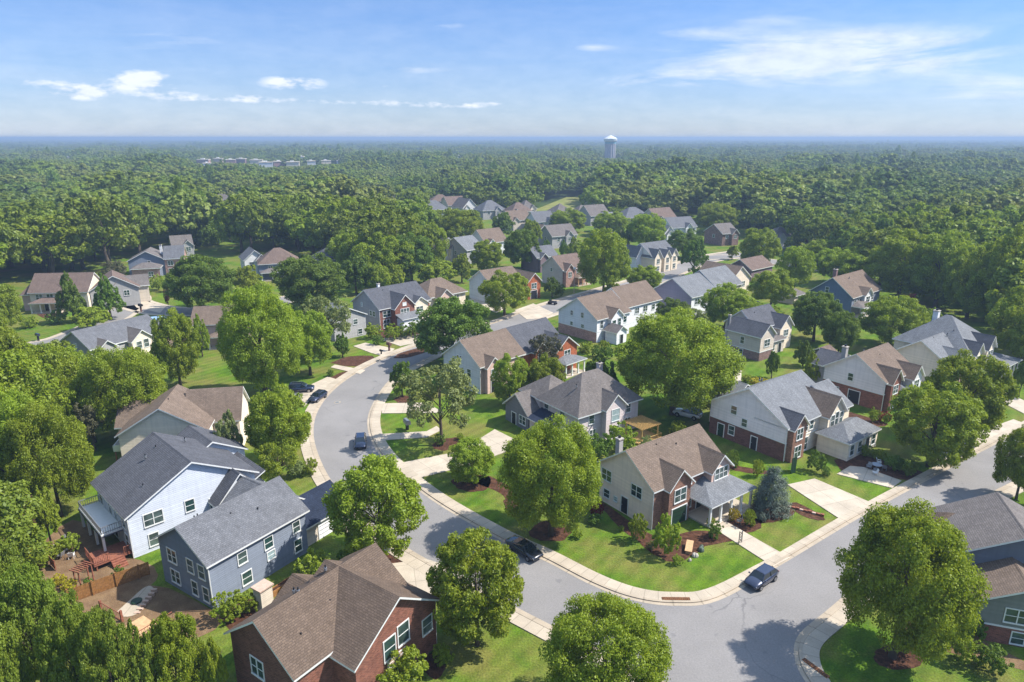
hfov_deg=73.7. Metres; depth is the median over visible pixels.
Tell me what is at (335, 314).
tree
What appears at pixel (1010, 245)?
tree
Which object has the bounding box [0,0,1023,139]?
sky
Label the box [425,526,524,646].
tree
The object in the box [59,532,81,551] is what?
bush
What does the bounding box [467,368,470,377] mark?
window
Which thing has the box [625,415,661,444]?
pergola
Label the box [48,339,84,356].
tree
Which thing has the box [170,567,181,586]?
window
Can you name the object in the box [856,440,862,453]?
window
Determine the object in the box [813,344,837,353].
garden room
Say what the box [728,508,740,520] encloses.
bush
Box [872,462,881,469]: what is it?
garden table
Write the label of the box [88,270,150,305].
house
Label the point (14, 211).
tree
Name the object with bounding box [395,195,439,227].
tree
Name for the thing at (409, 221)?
tree
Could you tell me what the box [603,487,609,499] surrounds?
window
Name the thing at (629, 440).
bush
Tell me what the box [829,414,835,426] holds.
window
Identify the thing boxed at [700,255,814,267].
road
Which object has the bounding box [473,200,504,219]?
house
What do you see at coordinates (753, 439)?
door
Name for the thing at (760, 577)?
parked car
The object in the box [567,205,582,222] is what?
house
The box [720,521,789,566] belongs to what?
walkway
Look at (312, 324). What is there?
tree
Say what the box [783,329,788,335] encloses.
window
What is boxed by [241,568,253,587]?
window
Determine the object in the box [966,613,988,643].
bush
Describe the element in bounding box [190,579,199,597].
window
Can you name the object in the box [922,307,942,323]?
tree
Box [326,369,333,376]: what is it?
bush
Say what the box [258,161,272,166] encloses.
commercial building
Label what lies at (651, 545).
bush
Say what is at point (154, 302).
pavement
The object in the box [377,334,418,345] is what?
driveway
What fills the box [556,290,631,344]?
house
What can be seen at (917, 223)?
tree
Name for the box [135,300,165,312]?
driveway
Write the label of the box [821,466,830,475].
bush
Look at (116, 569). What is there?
bush
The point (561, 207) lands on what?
house
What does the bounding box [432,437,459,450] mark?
mulch bed
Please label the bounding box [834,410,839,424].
window
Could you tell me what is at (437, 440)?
bush
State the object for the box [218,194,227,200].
house
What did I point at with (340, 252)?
tree
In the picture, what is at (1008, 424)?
sidewalk
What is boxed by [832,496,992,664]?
tree
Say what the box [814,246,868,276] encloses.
tree
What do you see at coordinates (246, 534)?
house
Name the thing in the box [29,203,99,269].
tree
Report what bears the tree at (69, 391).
on the ground
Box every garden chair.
[57,550,64,559]
[67,552,74,559]
[866,462,872,468]
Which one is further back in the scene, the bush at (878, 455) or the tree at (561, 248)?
the tree at (561, 248)
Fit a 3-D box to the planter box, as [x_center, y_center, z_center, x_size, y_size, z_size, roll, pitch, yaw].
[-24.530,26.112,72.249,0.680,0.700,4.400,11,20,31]
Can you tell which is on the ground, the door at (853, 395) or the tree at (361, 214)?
the tree at (361, 214)
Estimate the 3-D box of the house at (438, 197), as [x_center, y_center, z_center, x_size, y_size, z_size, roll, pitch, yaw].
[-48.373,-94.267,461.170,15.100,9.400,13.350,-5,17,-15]
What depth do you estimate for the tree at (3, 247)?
196.93 m
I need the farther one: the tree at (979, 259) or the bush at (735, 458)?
the tree at (979, 259)
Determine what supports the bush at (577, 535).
on the ground
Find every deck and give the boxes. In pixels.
[84,541,131,570]
[115,611,172,640]
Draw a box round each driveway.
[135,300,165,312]
[295,377,334,403]
[331,365,364,373]
[354,343,393,354]
[382,403,438,413]
[392,559,473,593]
[404,429,512,476]
[515,303,552,319]
[788,478,867,517]
[837,466,900,487]
[1006,398,1023,413]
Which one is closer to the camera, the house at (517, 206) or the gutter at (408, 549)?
the gutter at (408, 549)
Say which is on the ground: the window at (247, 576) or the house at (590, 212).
the house at (590, 212)
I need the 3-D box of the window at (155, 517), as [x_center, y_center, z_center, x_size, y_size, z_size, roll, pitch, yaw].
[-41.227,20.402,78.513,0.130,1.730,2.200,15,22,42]
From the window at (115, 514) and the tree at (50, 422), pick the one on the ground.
the tree at (50, 422)
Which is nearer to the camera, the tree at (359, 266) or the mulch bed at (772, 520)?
the mulch bed at (772, 520)
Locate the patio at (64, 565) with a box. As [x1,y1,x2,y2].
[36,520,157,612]
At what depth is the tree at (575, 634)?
52.26 m
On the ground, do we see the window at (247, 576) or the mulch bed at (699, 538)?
the mulch bed at (699, 538)
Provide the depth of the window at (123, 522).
78.00 m
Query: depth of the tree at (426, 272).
218.50 m
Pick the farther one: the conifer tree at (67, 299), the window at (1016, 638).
the conifer tree at (67, 299)
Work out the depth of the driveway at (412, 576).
74.69 m
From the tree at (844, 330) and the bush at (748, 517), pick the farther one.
the tree at (844, 330)
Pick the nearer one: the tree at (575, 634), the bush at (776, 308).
the tree at (575, 634)
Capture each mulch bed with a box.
[219,599,255,628]
[331,355,373,365]
[331,371,347,378]
[376,329,417,337]
[385,552,401,562]
[393,395,408,402]
[394,348,424,357]
[421,649,445,678]
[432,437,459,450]
[451,474,490,491]
[478,476,516,509]
[529,521,570,540]
[597,499,731,561]
[726,514,762,532]
[730,465,766,473]
[752,505,794,522]
[791,502,824,520]
[834,455,927,479]
[848,412,887,426]
[873,646,922,669]
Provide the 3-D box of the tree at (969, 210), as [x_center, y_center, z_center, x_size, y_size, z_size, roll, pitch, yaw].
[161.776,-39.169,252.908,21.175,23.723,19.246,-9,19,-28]
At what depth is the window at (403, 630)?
59.83 m
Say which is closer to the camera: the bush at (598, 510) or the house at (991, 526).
the house at (991, 526)
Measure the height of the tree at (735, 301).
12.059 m
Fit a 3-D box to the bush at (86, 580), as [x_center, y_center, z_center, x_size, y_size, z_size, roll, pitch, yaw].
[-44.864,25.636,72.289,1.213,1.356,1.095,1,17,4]
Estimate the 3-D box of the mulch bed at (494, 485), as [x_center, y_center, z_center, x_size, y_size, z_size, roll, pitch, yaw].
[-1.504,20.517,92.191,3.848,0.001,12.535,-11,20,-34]
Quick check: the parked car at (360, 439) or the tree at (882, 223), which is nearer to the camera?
the parked car at (360, 439)
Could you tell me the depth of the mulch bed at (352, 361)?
146.98 m
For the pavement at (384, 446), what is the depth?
84.30 m
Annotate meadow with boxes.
[536,196,594,210]
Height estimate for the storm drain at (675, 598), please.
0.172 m
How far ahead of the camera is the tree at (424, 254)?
220.87 m
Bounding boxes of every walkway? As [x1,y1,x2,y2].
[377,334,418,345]
[383,426,439,439]
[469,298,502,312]
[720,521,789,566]
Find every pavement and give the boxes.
[28,309,111,342]
[121,301,293,315]
[125,296,151,318]
[150,296,283,308]
[300,251,726,681]
[372,257,1023,599]
[802,484,1023,681]
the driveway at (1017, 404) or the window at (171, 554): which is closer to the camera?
the window at (171, 554)
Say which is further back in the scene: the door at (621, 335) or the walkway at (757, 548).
the door at (621, 335)
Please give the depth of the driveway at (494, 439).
101.30 m
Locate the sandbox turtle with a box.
[131,597,141,604]
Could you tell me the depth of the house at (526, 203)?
410.55 m
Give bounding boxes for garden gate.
[48,556,55,570]
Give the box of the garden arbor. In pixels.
[69,561,94,586]
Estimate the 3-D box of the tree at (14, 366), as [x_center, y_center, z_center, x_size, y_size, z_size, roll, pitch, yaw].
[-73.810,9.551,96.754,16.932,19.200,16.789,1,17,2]
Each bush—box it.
[18,315,38,327]
[29,549,53,568]
[43,539,66,559]
[44,309,66,322]
[50,573,67,586]
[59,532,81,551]
[60,578,77,591]
[81,576,93,587]
[111,564,123,580]
[149,274,163,289]
[162,277,171,288]
[163,285,169,303]
[208,589,245,622]
[237,590,258,612]
[286,459,304,476]
[293,548,330,574]
[297,563,308,573]
[300,457,317,474]
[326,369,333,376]
[336,549,354,560]
[364,322,381,337]
[372,334,383,344]
[375,644,428,681]
[380,323,401,338]
[395,322,411,337]
[404,320,417,335]
[432,642,454,666]
[433,434,445,445]
[455,433,463,438]
[556,282,564,295]
[572,529,582,538]
[578,341,595,353]
[588,433,613,459]
[588,513,601,524]
[590,500,603,514]
[591,344,604,355]
[598,340,609,349]
[603,345,613,357]
[605,420,637,447]
[628,513,648,539]
[638,435,651,444]
[646,541,653,549]
[652,512,681,553]
[668,420,685,432]
[672,553,683,564]
[708,521,723,539]
[725,449,739,467]
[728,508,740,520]
[741,374,752,382]
[743,508,756,526]
[748,377,767,383]
[751,302,763,307]
[752,459,764,476]
[755,511,766,521]
[771,305,784,313]
[806,449,826,470]
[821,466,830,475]
[861,444,873,455]
[869,406,880,421]
[872,449,886,459]
[878,411,891,421]
[884,455,904,470]
[899,460,919,475]
[951,632,985,663]
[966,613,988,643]
[976,642,1014,676]
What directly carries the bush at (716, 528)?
on the mulch bed at (699, 538)
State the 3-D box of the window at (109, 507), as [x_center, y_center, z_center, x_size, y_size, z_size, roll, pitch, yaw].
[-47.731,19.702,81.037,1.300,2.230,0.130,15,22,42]
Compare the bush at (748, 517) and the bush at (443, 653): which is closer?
the bush at (443, 653)
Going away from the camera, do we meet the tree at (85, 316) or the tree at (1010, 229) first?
the tree at (85, 316)
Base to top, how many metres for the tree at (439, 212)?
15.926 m
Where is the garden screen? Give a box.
[790,456,796,473]
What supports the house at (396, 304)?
on the ground
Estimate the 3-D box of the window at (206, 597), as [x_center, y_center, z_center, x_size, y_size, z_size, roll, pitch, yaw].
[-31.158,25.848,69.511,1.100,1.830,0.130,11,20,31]
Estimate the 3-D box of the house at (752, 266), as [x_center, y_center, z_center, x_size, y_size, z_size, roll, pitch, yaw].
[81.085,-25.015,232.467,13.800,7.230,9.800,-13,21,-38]
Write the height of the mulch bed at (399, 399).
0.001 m
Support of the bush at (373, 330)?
on the ground
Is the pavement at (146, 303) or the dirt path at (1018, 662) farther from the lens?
the pavement at (146, 303)
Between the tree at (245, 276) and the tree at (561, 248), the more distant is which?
the tree at (561, 248)
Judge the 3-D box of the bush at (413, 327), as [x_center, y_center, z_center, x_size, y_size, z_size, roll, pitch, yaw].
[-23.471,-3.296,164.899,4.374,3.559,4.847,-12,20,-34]
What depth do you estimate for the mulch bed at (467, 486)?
94.16 m
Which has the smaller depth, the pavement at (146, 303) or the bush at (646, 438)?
the bush at (646, 438)
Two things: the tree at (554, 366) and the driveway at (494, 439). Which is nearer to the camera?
the driveway at (494, 439)
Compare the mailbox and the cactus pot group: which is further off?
the mailbox
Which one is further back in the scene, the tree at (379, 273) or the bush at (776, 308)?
the tree at (379, 273)
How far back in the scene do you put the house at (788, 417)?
104.18 m
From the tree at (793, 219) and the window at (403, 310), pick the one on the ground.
the tree at (793, 219)
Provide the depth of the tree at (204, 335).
147.78 m
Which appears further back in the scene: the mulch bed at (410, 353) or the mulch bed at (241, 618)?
the mulch bed at (410, 353)
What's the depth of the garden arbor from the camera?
72.81 m
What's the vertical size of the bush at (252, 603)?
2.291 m
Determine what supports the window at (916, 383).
in the house at (877, 377)
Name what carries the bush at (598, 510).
on the ground
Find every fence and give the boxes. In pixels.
[65,562,149,599]
[98,600,123,621]
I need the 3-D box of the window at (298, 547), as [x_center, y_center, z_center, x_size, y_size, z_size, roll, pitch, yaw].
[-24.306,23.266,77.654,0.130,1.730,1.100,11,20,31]
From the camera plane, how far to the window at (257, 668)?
57.16 m
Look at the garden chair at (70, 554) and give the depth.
77.45 m
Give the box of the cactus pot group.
[698,544,703,552]
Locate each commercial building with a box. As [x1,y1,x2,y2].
[196,158,210,162]
[213,157,223,161]
[225,158,235,162]
[236,158,246,163]
[250,159,262,163]
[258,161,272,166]
[273,160,284,166]
[286,160,299,165]
[307,160,315,164]
[320,159,330,163]
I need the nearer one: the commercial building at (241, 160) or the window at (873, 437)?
the window at (873, 437)
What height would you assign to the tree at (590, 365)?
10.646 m
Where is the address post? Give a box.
[738,530,742,544]
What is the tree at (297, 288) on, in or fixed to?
on the ground
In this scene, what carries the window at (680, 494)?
in the house at (680, 476)
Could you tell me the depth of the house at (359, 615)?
57.89 m
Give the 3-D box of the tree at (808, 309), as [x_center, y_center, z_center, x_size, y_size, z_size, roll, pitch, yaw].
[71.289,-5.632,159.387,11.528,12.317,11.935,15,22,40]
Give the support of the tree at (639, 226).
on the ground
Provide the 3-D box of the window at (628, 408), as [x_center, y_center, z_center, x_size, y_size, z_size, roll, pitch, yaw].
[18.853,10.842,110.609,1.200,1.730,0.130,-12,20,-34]
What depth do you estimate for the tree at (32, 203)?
252.44 m
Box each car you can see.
[288,381,314,392]
[308,389,327,402]
[353,432,366,448]
[505,535,543,561]
[548,299,556,304]
[672,407,702,420]
[743,563,778,591]
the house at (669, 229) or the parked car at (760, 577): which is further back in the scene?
the house at (669, 229)
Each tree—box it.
[0,197,64,263]
[0,206,35,278]
[0,218,14,266]
[0,221,25,268]
[0,242,8,266]
[0,283,22,326]
[0,317,29,354]
[0,347,70,420]
[0,386,52,485]
[0,401,95,516]
[0,479,49,571]
[0,540,27,632]
[0,562,67,681]
[0,622,35,681]
[6,210,66,272]
[10,214,92,272]
[14,214,45,268]
[19,341,81,413]
[19,342,89,376]
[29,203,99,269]
[31,587,107,681]
[32,485,61,541]
[38,211,114,269]
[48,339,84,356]
[54,271,86,322]
[57,196,140,267]
[59,369,115,442]
[69,306,112,327]
[70,604,142,681]
[72,345,169,431]
[72,402,108,450]
[78,201,96,260]
[92,272,126,316]
[95,195,134,261]
[97,260,126,275]
[111,198,168,252]
[115,347,140,361]
[124,618,163,681]
[139,611,205,681]
[149,307,200,384]
[161,254,236,307]
[192,313,209,356]
[200,636,229,681]
[208,200,261,252]
[212,409,244,449]
[214,279,305,391]
[219,188,279,248]
[231,265,262,287]
[242,383,312,465]
[253,438,298,478]
[258,207,289,247]
[269,252,348,305]
[271,194,311,245]
[272,193,317,250]
[284,208,332,254]
[292,309,333,375]
[298,293,351,356]
[307,195,366,238]
[307,198,357,242]
[315,193,364,206]
[320,209,370,247]
[321,453,429,558]
[324,228,375,269]
[333,332,349,356]
[339,202,376,223]
[341,252,370,294]
[343,204,417,242]
[350,232,415,279]
[353,190,404,217]
[356,205,386,233]
[356,207,438,276]
[366,260,390,287]
[389,264,405,284]
[389,361,410,396]
[393,231,433,280]
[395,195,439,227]
[395,202,427,221]
[398,356,478,445]
[413,296,492,355]
[415,221,449,259]
[416,259,458,281]
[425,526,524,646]
[434,207,452,223]
[437,208,484,238]
[446,436,495,483]
[452,253,473,281]
[469,239,504,269]
[477,269,530,315]
[490,353,530,400]
[492,212,515,234]
[496,412,602,536]
[503,228,541,268]
[523,219,542,241]
[526,353,566,383]
[528,333,562,361]
[538,590,674,681]
[542,240,549,244]
[543,276,559,297]
[550,207,586,228]
[559,239,567,254]
[564,236,581,254]
[577,227,632,291]
[585,351,619,381]
[591,211,630,233]
[603,282,619,291]
[612,305,746,415]
[615,226,630,243]
[625,212,666,243]
[626,264,664,287]
[654,297,690,315]
[667,228,702,257]
[680,238,708,273]
[682,307,707,322]
[694,203,740,226]
[697,282,756,328]
[726,245,738,259]
[738,227,781,260]
[746,267,798,304]
[749,465,794,519]
[765,351,780,378]
[774,246,816,287]
[783,202,839,245]
[784,235,800,246]
[791,291,844,340]
[792,340,814,366]
[801,213,844,241]
[803,239,836,266]
[803,351,820,380]
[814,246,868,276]
[817,217,867,248]
[821,310,860,351]
[826,222,871,259]
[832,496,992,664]
[841,210,872,248]
[850,217,913,284]
[858,295,930,344]
[860,227,890,278]
[863,228,945,297]
[864,211,908,225]
[875,218,893,229]
[882,380,990,468]
[894,209,929,231]
[903,229,976,307]
[903,293,918,302]
[905,202,949,221]
[917,222,961,233]
[919,215,986,243]
[920,202,978,232]
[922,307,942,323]
[923,204,974,223]
[924,348,1020,431]
[937,241,1005,318]
[944,205,999,218]
[956,217,1015,240]
[964,214,1004,226]
[965,204,1023,224]
[966,237,978,246]
[976,223,1023,327]
[977,226,1018,250]
[978,235,1023,255]
[984,249,1023,311]
[984,285,1023,363]
[989,219,1015,228]
[992,424,1023,499]
[993,210,1009,220]
[1003,221,1023,236]
[1012,214,1023,227]
[1013,362,1023,396]
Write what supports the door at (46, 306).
in the house at (39, 292)
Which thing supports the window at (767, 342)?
in the house at (759, 333)
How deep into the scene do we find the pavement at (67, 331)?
166.21 m
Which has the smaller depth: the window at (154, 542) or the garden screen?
the window at (154, 542)
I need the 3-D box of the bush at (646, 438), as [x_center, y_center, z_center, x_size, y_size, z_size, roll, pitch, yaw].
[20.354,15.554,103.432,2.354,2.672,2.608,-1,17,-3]
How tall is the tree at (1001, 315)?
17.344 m
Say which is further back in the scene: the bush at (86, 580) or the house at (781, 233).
the house at (781, 233)
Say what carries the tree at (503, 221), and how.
on the ground
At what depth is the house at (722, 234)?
304.20 m
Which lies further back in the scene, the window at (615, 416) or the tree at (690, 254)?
the tree at (690, 254)
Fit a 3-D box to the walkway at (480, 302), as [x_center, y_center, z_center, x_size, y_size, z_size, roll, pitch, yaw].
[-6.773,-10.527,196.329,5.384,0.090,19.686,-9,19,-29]
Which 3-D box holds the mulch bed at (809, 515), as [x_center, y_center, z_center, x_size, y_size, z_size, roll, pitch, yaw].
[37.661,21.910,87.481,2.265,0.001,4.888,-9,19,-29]
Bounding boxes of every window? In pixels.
[35,294,42,299]
[99,494,104,506]
[108,504,113,516]
[113,509,118,521]
[121,518,126,530]
[123,290,129,295]
[124,532,130,547]
[136,340,142,348]
[142,508,164,528]
[143,338,149,347]
[148,531,158,547]
[166,546,177,565]
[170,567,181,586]
[184,498,195,512]
[185,557,194,575]
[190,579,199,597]
[196,563,205,581]
[201,585,210,604]
[236,549,248,566]
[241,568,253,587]
[249,654,264,681]
[263,534,273,551]
[266,548,275,561]
[292,519,300,534]
[294,537,302,554]
[353,318,357,324]
[383,310,390,317]
[383,319,389,328]
[383,633,396,663]
[397,618,410,648]
[400,307,409,312]
[422,613,432,637]
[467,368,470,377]
[519,414,525,426]
[531,282,536,288]
[564,349,570,354]
[588,415,594,424]
[589,428,595,438]
[600,320,603,328]
[601,467,611,483]
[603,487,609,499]
[611,407,619,422]
[613,495,617,502]
[625,403,630,413]
[630,482,642,500]
[643,305,647,311]
[674,485,686,504]
[714,464,728,481]
[727,424,734,435]
[730,405,737,415]
[740,336,744,343]
[741,418,747,427]
[764,338,770,347]
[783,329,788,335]
[793,444,801,457]
[796,427,803,441]
[804,436,807,450]
[809,419,813,430]
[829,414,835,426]
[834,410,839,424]
[838,410,843,422]
[847,372,853,381]
[849,444,854,456]
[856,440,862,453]
[870,433,875,445]
[892,384,898,394]
[914,378,919,386]
[1002,607,1023,625]
[1009,631,1023,646]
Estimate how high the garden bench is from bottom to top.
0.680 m
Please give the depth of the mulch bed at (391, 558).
77.64 m
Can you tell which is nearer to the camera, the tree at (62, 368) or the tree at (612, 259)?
the tree at (62, 368)
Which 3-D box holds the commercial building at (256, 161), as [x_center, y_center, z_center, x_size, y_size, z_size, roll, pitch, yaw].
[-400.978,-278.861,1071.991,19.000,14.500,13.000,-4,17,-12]
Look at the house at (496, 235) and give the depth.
279.12 m
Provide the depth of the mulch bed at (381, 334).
166.39 m
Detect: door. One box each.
[44,304,49,310]
[317,518,331,539]
[511,411,515,424]
[531,290,536,298]
[619,333,623,343]
[620,495,628,514]
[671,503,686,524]
[716,422,724,436]
[749,435,757,450]
[777,342,781,351]
[847,388,860,404]
[864,436,869,449]
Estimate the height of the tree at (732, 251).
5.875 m
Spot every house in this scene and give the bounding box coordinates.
[19,272,99,313]
[59,314,172,355]
[78,425,264,558]
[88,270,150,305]
[112,384,249,460]
[126,244,187,278]
[152,476,333,608]
[169,234,194,257]
[190,305,251,349]
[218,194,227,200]
[223,542,439,681]
[239,247,262,274]
[257,248,298,281]
[311,247,341,273]
[325,302,367,340]
[350,281,431,330]
[419,277,467,312]
[428,200,447,214]
[429,194,443,202]
[433,237,452,262]
[441,196,462,208]
[441,328,525,393]
[450,235,477,263]
[451,197,476,211]
[467,266,541,301]
[472,227,505,252]
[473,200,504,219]
[500,210,528,230]
[502,202,532,212]
[502,317,587,378]
[502,360,642,441]
[521,200,536,210]
[523,244,557,272]
[525,210,552,224]
[539,223,577,248]
[541,253,592,286]
[547,204,568,212]
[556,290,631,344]
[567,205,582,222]
[579,204,608,225]
[597,423,756,529]
[607,280,662,327]
[619,207,643,224]
[620,240,678,272]
[642,207,676,227]
[653,265,743,315]
[661,216,697,237]
[664,225,674,240]
[698,261,751,292]
[704,222,739,245]
[708,369,881,462]
[723,303,794,361]
[732,255,773,281]
[770,227,794,248]
[809,268,881,317]
[810,342,924,411]
[892,308,1022,381]
[900,492,1023,647]
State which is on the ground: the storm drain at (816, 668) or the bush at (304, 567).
the bush at (304, 567)
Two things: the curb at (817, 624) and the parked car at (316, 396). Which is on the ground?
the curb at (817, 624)
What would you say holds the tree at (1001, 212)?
on the ground
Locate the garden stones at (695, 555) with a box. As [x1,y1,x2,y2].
[688,552,698,561]
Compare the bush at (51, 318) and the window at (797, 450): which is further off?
the bush at (51, 318)
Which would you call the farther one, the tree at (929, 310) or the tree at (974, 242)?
the tree at (974, 242)
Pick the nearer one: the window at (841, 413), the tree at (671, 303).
the window at (841, 413)
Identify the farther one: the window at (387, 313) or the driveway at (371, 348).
the window at (387, 313)
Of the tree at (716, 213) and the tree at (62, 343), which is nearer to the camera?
the tree at (62, 343)
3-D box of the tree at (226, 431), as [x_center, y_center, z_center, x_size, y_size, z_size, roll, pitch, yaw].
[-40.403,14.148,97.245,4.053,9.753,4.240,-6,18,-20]
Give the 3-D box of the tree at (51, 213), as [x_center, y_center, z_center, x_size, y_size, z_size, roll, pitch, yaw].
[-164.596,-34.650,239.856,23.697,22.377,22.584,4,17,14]
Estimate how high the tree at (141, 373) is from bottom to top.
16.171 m
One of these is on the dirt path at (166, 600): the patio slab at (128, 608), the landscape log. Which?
the patio slab at (128, 608)
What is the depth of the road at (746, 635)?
73.47 m
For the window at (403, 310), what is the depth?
171.46 m
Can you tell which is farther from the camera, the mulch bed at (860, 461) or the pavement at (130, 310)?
the pavement at (130, 310)
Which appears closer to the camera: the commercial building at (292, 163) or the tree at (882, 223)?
the tree at (882, 223)
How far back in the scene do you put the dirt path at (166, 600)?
69.71 m
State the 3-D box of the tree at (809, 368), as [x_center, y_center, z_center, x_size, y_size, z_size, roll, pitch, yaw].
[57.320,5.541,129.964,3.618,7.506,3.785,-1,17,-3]
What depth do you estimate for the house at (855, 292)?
184.77 m
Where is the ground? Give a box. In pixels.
[0,162,1023,681]
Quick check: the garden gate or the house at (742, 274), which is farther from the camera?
the house at (742, 274)
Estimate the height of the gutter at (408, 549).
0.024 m
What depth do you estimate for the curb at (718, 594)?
82.75 m
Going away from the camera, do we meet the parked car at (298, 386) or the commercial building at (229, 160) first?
the parked car at (298, 386)
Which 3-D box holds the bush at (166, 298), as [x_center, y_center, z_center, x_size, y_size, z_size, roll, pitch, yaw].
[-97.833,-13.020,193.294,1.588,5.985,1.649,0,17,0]
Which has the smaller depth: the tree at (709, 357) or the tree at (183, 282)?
the tree at (709, 357)
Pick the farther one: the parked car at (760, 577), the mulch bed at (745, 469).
the mulch bed at (745, 469)
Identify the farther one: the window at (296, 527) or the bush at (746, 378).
the bush at (746, 378)
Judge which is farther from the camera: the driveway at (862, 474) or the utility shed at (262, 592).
the driveway at (862, 474)
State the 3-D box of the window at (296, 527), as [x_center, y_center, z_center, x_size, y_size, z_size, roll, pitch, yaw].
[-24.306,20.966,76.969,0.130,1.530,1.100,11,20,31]
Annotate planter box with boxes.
[272,576,289,597]
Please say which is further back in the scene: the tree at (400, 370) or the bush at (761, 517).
the tree at (400, 370)
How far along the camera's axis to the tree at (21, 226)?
227.04 m
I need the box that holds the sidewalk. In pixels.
[940,419,1019,458]
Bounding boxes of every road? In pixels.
[31,305,138,346]
[128,297,290,314]
[314,251,1023,681]
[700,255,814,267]
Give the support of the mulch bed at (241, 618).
on the ground
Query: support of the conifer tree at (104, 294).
on the ground
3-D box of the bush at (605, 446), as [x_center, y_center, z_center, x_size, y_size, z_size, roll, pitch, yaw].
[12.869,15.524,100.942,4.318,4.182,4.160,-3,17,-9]
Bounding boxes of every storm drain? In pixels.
[662,597,689,599]
[802,658,829,677]
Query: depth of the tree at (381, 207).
248.16 m
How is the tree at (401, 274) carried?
on the ground
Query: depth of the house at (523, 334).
138.54 m
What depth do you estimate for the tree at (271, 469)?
92.91 m
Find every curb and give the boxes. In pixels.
[309,252,725,655]
[370,257,1020,602]
[799,483,1014,681]
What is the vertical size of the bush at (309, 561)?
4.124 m
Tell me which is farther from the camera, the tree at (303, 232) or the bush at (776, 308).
the tree at (303, 232)
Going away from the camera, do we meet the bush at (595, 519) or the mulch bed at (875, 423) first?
the bush at (595, 519)
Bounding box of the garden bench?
[685,540,693,553]
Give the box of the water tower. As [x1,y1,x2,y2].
[604,135,616,157]
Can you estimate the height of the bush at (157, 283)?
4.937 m
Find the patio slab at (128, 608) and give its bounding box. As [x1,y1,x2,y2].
[117,586,152,616]
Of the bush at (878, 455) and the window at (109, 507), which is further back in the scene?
the bush at (878, 455)
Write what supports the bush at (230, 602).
on the mulch bed at (241, 618)
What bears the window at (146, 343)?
in the house at (134, 332)
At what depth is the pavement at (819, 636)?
65.67 m
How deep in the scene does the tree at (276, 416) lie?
96.22 m
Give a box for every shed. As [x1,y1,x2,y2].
[250,579,273,610]
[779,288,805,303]
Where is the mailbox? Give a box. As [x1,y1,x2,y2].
[403,418,410,429]
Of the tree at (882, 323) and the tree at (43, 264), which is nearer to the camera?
the tree at (882, 323)
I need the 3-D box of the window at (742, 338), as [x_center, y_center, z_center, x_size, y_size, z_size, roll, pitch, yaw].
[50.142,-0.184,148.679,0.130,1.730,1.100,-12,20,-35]
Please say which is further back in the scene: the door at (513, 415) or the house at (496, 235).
the house at (496, 235)
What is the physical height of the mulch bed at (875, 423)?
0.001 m
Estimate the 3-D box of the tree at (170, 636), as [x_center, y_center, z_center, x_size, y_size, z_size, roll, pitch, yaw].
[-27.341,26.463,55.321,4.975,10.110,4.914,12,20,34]
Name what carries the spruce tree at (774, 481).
on the ground
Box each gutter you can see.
[311,253,720,681]
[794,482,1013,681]
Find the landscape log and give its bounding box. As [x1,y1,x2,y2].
[788,506,823,516]
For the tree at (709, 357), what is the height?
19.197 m
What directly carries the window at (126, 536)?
in the house at (149, 487)
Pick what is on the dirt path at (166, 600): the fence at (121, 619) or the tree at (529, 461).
the fence at (121, 619)
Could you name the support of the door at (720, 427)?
in the house at (788, 417)
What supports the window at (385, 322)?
in the house at (396, 304)
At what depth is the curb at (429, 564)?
107.19 m
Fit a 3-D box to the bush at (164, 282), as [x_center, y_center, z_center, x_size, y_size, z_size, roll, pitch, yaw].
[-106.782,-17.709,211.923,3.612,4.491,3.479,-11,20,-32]
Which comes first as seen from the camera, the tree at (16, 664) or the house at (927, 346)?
the tree at (16, 664)
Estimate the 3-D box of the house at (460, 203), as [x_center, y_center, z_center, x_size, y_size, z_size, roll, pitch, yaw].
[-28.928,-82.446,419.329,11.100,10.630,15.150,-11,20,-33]
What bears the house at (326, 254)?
on the ground
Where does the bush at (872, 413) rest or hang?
on the mulch bed at (875, 423)
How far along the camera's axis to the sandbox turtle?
70.41 m
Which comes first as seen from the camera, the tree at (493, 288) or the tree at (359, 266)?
the tree at (493, 288)
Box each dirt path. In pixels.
[86,585,220,639]
[906,627,1023,669]
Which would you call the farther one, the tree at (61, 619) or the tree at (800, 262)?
the tree at (800, 262)
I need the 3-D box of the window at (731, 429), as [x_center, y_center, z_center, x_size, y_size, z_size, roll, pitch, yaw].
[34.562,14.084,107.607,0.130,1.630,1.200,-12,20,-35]
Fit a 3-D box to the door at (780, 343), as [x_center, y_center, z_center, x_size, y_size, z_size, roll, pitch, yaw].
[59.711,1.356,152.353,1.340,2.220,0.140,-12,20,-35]

